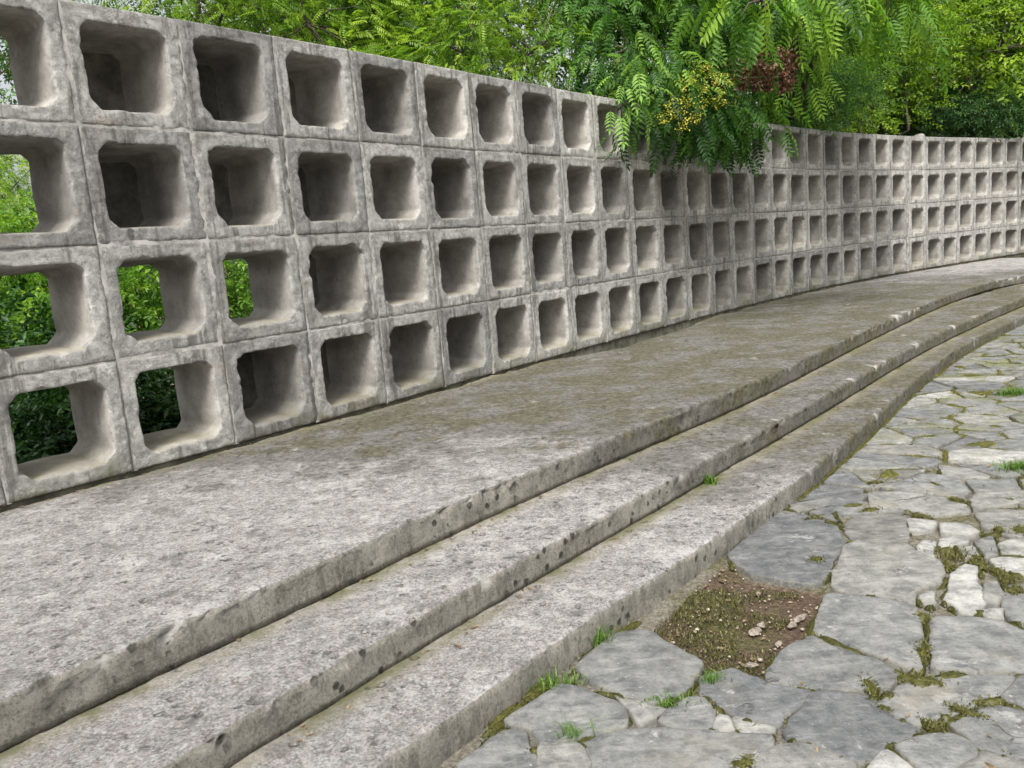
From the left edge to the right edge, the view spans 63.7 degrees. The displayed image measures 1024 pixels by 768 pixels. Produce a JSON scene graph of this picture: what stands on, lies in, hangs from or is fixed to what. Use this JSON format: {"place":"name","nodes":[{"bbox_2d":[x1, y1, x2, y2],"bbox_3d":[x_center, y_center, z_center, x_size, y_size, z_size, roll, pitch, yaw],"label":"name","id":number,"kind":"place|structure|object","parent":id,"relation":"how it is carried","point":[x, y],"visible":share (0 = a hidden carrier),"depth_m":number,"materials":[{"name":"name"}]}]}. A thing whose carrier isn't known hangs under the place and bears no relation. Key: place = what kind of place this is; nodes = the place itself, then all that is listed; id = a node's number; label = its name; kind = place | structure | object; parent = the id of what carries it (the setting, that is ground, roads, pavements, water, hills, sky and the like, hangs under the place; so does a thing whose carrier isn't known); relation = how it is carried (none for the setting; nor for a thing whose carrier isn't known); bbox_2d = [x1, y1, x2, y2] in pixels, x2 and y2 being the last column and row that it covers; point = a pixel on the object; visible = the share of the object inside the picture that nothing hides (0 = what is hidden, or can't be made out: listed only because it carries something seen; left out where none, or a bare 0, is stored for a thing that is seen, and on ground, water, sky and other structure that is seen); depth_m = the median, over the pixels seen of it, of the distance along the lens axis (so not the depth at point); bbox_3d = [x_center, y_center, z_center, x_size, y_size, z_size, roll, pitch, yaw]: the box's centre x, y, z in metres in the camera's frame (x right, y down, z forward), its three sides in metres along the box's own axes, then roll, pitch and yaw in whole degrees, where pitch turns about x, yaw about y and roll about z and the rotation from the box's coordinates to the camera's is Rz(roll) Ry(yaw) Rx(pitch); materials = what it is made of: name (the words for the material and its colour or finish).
{"place":"outdoors","nodes":[
{"label":"outdoors","id":0,"kind":"place"},
{"bbox_2d":[0,0,1023,283],"label":"sky","id":1,"kind":"structure","parent":0,"point":[2,85],"materials":[{"name":"white"}]},
{"bbox_2d":[27,273,1023,767],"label":"ground","id":2,"kind":"structure","parent":0,"point":[745,643],"depth_m":3.06,"materials":[{"name":"soil"}]},
{"bbox_2d":[0,36,16,308],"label":"tree","id":3,"kind":"object","parent":2,"relation":"on","point":[6,67],"visible":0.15,"depth_m":12.04,"materials":[{"name":"green plant"}]},
{"bbox_2d":[0,100,38,232],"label":"yellow shrub","id":4,"kind":"object","parent":2,"relation":"on","point":[5,167],"visible":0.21,"depth_m":9.26,"materials":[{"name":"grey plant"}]},
{"bbox_2d":[0,276,231,463],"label":"dark shrub","id":5,"kind":"object","parent":2,"relation":"on","point":[42,424],"visible":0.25,"depth_m":5.49,"materials":[{"name":"green plant"}]},
{"bbox_2d":[0,191,253,368],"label":"leafy shrub","id":6,"kind":"object","parent":2,"relation":"on","point":[136,302],"visible":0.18,"depth_m":6.99,"materials":[{"name":"green plant"}]},
{"bbox_2d":[71,0,458,278],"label":"feathery tree","id":7,"kind":"object","parent":2,"relation":"on","point":[307,28],"visible":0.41,"depth_m":9.21,"materials":[{"name":"green plant"}]},
{"bbox_2d":[125,0,438,65],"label":"dark tree","id":8,"kind":"object","parent":2,"relation":"on","point":[223,18],"visible":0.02,"depth_m":16.55,"materials":[{"name":"green plant"}]},
{"bbox_2d":[238,0,501,77],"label":"slender tree","id":9,"kind":"object","parent":2,"relation":"on","point":[355,11],"visible":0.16,"depth_m":11.28,"materials":[{"name":"green plant"}]},
{"bbox_2d":[328,0,603,89],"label":"dark tree","id":10,"kind":"object","parent":2,"relation":"on","point":[544,55],"visible":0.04,"depth_m":18.92,"materials":[{"name":"green plant"}]},
{"bbox_2d":[353,0,664,90],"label":"feathery tree","id":11,"kind":"object","parent":2,"relation":"on","point":[471,36],"visible":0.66,"depth_m":9.40,"materials":[{"name":"green plant"}]},
{"bbox_2d":[529,664,578,695],"bbox_3d":[0.110,0.949,2.617,0.209,0.038,0.129,-10,11,-29],"label":"grass tuft","id":12,"kind":"object","parent":2,"relation":"on","point":[550,682],"visible":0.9,"depth_m":2.62,"materials":[{"name":"green plant"}]},
{"bbox_2d":[547,668,591,686],"bbox_3d":[0.183,0.944,2.642,0.150,0.027,0.132,-5,9,0],"label":"grass tuft","id":13,"kind":"object","parent":2,"relation":"on","point":[575,682],"visible":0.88,"depth_m":2.63,"materials":[{"name":"green plant"}]},
{"bbox_2d":[231,306,1023,767],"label":"concrete step","id":14,"kind":"object","parent":2,"relation":"on","point":[441,702],"visible":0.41,"depth_m":2.97,"materials":[{"name":"grey concrete"}]},
{"bbox_2d":[0,283,1023,767],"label":"concrete step","id":15,"kind":"object","parent":14,"relation":"on","point":[224,707],"visible":0.78,"depth_m":2.86,"materials":[{"name":"grey concrete"}]},
{"bbox_2d":[0,257,1023,751],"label":"concrete platform","id":16,"kind":"structure","parent":15,"relation":"on","point":[116,587],"depth_m":3.79,"materials":[{"name":"grey concrete"}]},
{"bbox_2d":[2,256,1016,767],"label":"leaf litter","id":17,"kind":"object","parent":16,"relation":"on","point":[614,538],"visible":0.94,"depth_m":3.34,"materials":[{"name":"brown plant"}]},
{"bbox_2d":[0,0,1023,511],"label":"block wall","id":18,"kind":"structure","parent":16,"relation":"on","point":[390,230],"depth_m":5.73,"materials":[{"name":"concrete"}]},
{"bbox_2d":[703,473,725,485],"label":"weed","id":19,"kind":"object","parent":14,"relation":"on","point":[710,480],"visible":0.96,"depth_m":4.22,"materials":[{"name":"green plant"}]},
{"bbox_2d":[529,0,797,179],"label":"golden rain tree","id":20,"kind":"object","parent":2,"relation":"on","point":[662,83],"visible":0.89,"depth_m":8.68,"materials":[{"name":"green plant"}]},
{"bbox_2d":[451,255,1023,767],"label":"moss","id":21,"kind":"object","parent":2,"relation":"on","point":[873,687],"visible":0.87,"depth_m":2.94,"materials":[{"name":"green plant"}]},
{"bbox_2d":[584,0,899,120],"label":"dark tree","id":22,"kind":"object","parent":2,"relation":"on","point":[719,55],"visible":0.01,"depth_m":18.90,"materials":[{"name":"green plant"}]},
{"bbox_2d":[668,569,817,673],"bbox_3d":[0.856,0.847,3.015,0.484,0.020,0.792,1,11,32],"label":"grit","id":23,"kind":"object","parent":2,"relation":"on","point":[758,658],"visible":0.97,"depth_m":3.00,"materials":[{"name":"gravel"}]},
{"bbox_2d":[744,662,758,668],"bbox_3d":[0.772,0.909,2.658,0.051,0.019,0.028,-3,-2,-12],"label":"stone chip","id":24,"kind":"object","parent":2,"relation":"on","point":[751,665],"visible":1,"depth_m":2.65,"materials":[{"name":"beige stone"}]},
{"bbox_2d":[748,627,761,635],"bbox_3d":[0.852,0.864,2.881,0.057,0.018,0.036,-10,11,-29],"label":"stone chip","id":25,"kind":"object","parent":2,"relation":"on","point":[755,631],"visible":1,"depth_m":2.87,"materials":[{"name":"beige stone"}]},
{"bbox_2d":[757,621,764,627],"bbox_3d":[0.883,0.856,2.919,0.029,0.018,0.053,-3,6,21],"label":"stone chip","id":26,"kind":"object","parent":2,"relation":"on","point":[761,625],"visible":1,"depth_m":2.91,"materials":[{"name":"beige stone"}]},
{"bbox_2d":[775,640,781,647],"bbox_3d":[0.901,0.877,2.780,0.022,0.018,0.031,1,8,32],"label":"stone chip","id":27,"kind":"object","parent":2,"relation":"on","point":[778,643],"visible":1,"depth_m":2.77,"materials":[{"name":"beige stone"}]},
{"bbox_2d":[787,621,796,627],"bbox_3d":[0.988,0.850,2.903,0.028,0.017,0.051,18,20,40],"label":"stone chip","id":28,"kind":"object","parent":2,"relation":"on","point":[791,624],"visible":1,"depth_m":2.90,"materials":[{"name":"beige stone"}]},
{"bbox_2d":[629,0,959,135],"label":"tree of heaven","id":29,"kind":"object","parent":2,"relation":"on","point":[828,28],"visible":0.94,"depth_m":8.40,"materials":[{"name":"green plant"}]},
{"bbox_2d":[793,613,806,622],"bbox_3d":[1.029,0.839,2.949,0.090,0.020,0.028,-14,18,-42],"label":"stone chip","id":30,"kind":"object","parent":2,"relation":"on","point":[799,617],"visible":0.99,"depth_m":2.94,"materials":[{"name":"beige stone"}]},
{"bbox_2d":[725,31,907,136],"bbox_3d":[4.646,-3.567,13.436,3.461,4.936,3.259,-5,9,0],"label":"leafy shrub","id":31,"kind":"object","parent":2,"relation":"on","point":[849,84],"visible":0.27,"depth_m":12.75,"materials":[{"name":"green plant"}]},
{"bbox_2d":[789,0,991,135],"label":"yellow shrub","id":32,"kind":"object","parent":2,"relation":"on","point":[913,79],"visible":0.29,"depth_m":15.01,"materials":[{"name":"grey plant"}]},
{"bbox_2d":[773,1,1013,134],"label":"dark tree","id":33,"kind":"object","parent":2,"relation":"on","point":[921,54],"depth_m":22.32,"materials":[{"name":"green plant"}]},
{"bbox_2d":[842,0,1023,137],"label":"leafy tree","id":34,"kind":"object","parent":2,"relation":"on","point":[1015,19],"visible":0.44,"depth_m":16.40,"materials":[{"name":"green plant"}]},
{"bbox_2d":[847,78,1023,141],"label":"shrub","id":35,"kind":"object","parent":2,"relation":"on","point":[961,127],"visible":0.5,"depth_m":16.47,"materials":[{"name":"green plant"}]},
{"bbox_2d":[931,68,974,136],"bbox_3d":[8.819,-4.468,16.956,1.367,4.725,0.362,-7,10,-15],"label":"bare bush","id":36,"kind":"object","parent":2,"relation":"on","point":[943,85],"visible":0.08,"depth_m":16.76,"materials":[{"name":"brown plant"}]},
{"bbox_2d":[886,3,1023,137],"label":"bushy tree","id":37,"kind":"object","parent":2,"relation":"on","point":[991,92],"visible":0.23,"depth_m":17.32,"materials":[{"name":"green plant"}]},
{"bbox_2d":[454,325,1023,767],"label":"paving","id":38,"kind":"structure","parent":0,"point":[836,715],"depth_m":2.69,"materials":[{"name":"stone"}]},
{"bbox_2d":[537,714,618,742],"bbox_3d":[0.185,0.986,2.340,0.200,0.043,0.181,-8,10,-20],"label":"grass tuft","id":39,"kind":"object","parent":38,"relation":"on","point":[573,731],"visible":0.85,"depth_m":2.33,"materials":[{"name":"green plant"}]},
{"bbox_2d":[578,619,626,648],"bbox_3d":[0.282,0.880,2.852,0.204,0.068,0.235,1,11,29],"label":"grass tuft","id":40,"kind":"object","parent":38,"relation":"on","point":[600,638],"visible":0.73,"depth_m":2.86,"materials":[{"name":"green plant"}]},
{"bbox_2d":[631,688,701,710],"bbox_3d":[0.466,0.947,2.469,0.228,0.031,0.129,-2,10,19],"label":"grass tuft","id":41,"kind":"object","parent":38,"relation":"on","point":[669,703],"visible":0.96,"depth_m":2.46,"materials":[{"name":"green plant"}]},
{"bbox_2d":[690,667,731,684],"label":"grass tuft","id":42,"kind":"object","parent":38,"relation":"on","point":[711,677],"visible":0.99,"depth_m":2.57,"materials":[{"name":"green plant"}]},
{"bbox_2d":[919,545,991,563],"bbox_3d":[1.794,0.690,3.370,0.251,0.027,0.222,-12,12,-38],"label":"grass tuft","id":43,"kind":"object","parent":38,"relation":"on","point":[955,557],"visible":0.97,"depth_m":3.35,"materials":[{"name":"green plant"}]},
{"bbox_2d":[991,456,1023,473],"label":"grass tuft","id":44,"kind":"object","parent":38,"relation":"on","point":[1015,465],"visible":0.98,"depth_m":4.39,"materials":[{"name":"green plant"}]},
{"bbox_2d":[992,387,1023,396],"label":"grass tuft","id":45,"kind":"object","parent":38,"relation":"on","point":[1012,392],"visible":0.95,"depth_m":6.12,"materials":[{"name":"green plant"}]}
]}

